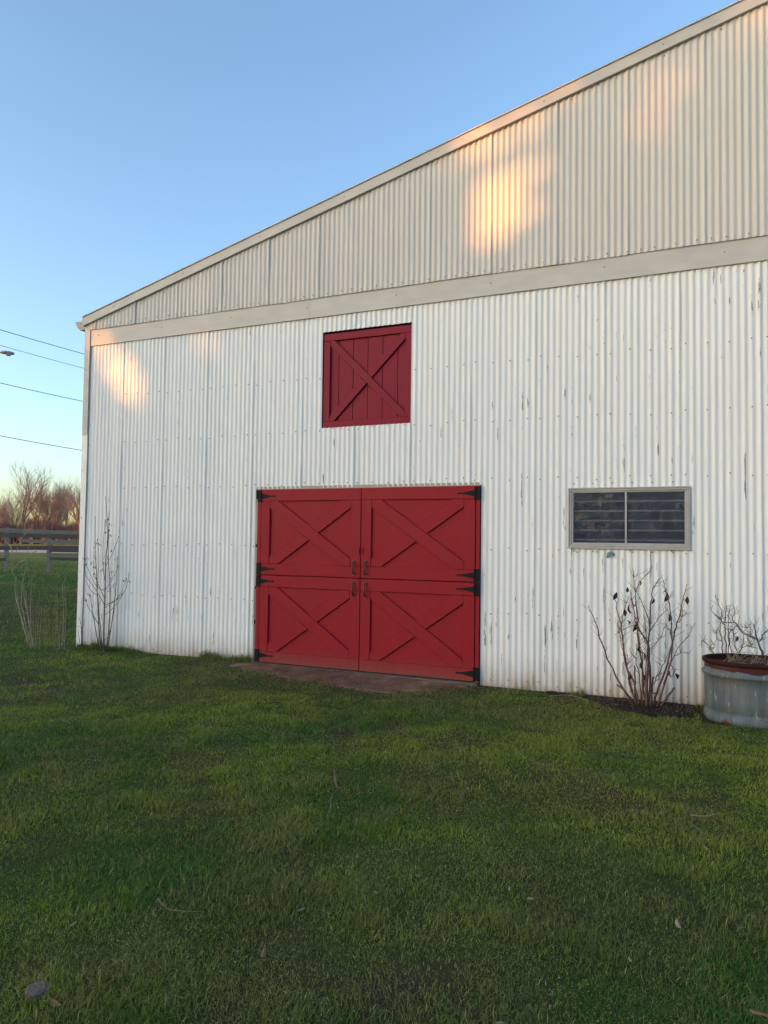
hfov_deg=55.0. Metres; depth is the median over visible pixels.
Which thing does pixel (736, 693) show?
planter
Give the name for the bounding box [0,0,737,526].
sky
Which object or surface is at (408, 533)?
door
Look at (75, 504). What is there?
bare tree
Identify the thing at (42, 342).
power line
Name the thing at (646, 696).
bare bush
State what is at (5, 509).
bare tree
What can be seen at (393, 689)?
straw litter
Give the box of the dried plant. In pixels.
[701,593,767,663]
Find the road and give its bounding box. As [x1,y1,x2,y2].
[0,550,76,552]
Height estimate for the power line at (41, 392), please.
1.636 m
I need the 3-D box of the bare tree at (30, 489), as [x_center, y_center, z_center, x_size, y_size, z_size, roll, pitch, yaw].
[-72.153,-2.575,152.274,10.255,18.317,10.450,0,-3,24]
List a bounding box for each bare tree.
[0,486,35,527]
[0,495,18,524]
[9,458,56,527]
[20,491,52,521]
[24,487,70,524]
[26,478,49,522]
[35,482,76,527]
[47,480,75,527]
[48,473,80,525]
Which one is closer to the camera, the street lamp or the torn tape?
the torn tape
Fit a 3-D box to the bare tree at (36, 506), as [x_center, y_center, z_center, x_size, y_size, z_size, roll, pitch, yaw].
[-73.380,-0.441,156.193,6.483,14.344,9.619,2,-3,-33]
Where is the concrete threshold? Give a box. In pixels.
[279,663,476,685]
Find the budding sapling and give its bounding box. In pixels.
[84,496,129,651]
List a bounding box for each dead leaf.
[49,997,61,1006]
[260,946,266,956]
[675,919,681,927]
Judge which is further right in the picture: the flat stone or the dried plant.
the dried plant
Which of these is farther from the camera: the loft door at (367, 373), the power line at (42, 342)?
the power line at (42, 342)
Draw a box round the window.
[567,486,690,549]
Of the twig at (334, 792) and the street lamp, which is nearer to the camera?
the twig at (334, 792)
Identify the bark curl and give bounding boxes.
[750,1009,767,1016]
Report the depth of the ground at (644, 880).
3.78 m
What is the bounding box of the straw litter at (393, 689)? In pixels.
[161,658,533,712]
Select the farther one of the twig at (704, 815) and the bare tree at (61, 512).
the bare tree at (61, 512)
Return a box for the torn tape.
[606,551,614,557]
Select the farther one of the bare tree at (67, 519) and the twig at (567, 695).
the bare tree at (67, 519)
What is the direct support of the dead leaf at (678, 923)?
on the ground at (644, 880)
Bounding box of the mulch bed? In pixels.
[539,691,703,718]
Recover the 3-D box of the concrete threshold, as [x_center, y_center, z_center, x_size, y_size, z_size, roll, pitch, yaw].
[-0.293,2.001,8.984,2.980,0.124,0.210,0,-3,24]
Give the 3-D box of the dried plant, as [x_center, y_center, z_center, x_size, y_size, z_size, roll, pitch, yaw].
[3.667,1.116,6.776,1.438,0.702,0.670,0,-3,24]
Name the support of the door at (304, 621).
in the barn
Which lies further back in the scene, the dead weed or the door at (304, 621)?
the dead weed
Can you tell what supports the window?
in the barn
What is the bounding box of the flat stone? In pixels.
[24,980,49,999]
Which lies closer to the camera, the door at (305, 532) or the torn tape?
the torn tape
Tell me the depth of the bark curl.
2.47 m
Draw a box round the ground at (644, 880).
[0,544,767,1023]
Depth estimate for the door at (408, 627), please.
8.65 m
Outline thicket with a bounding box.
[0,516,78,544]
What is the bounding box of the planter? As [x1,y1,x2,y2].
[701,653,767,729]
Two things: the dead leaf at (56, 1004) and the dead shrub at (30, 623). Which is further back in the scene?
the dead shrub at (30, 623)
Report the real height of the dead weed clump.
1.068 m
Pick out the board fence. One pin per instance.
(49, 535)
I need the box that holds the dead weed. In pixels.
[78,598,84,648]
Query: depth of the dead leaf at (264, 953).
2.83 m
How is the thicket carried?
on the ground at (644, 880)
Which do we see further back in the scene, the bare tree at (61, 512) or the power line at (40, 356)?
the bare tree at (61, 512)
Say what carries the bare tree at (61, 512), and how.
on the ground at (644, 880)
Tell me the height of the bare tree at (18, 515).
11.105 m
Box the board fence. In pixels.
[0,527,78,571]
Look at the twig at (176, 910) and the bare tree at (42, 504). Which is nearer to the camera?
the twig at (176, 910)
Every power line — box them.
[0,345,81,367]
[1,383,82,401]
[2,330,82,353]
[2,436,81,450]
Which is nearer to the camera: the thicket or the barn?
the barn
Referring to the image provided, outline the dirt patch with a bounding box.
[231,662,468,692]
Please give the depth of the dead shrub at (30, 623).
10.73 m
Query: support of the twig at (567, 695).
on the ground at (644, 880)
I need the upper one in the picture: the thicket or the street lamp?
the street lamp
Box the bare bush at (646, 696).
[581,566,694,706]
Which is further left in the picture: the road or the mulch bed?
the road
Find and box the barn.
[75,0,767,705]
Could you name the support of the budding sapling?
on the ground at (644, 880)
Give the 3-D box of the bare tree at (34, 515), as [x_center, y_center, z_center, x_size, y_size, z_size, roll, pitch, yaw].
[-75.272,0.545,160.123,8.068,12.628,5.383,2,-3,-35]
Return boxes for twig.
[157,898,203,911]
[326,769,341,818]
[549,695,588,700]
[690,812,718,816]
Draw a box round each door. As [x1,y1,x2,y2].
[254,575,360,670]
[256,488,361,577]
[323,324,411,427]
[359,579,479,681]
[361,486,480,581]
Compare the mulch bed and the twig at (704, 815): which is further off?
the mulch bed
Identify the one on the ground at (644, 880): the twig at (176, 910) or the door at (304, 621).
the twig at (176, 910)
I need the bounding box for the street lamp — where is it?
[0,351,14,355]
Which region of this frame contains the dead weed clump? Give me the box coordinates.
[32,586,66,648]

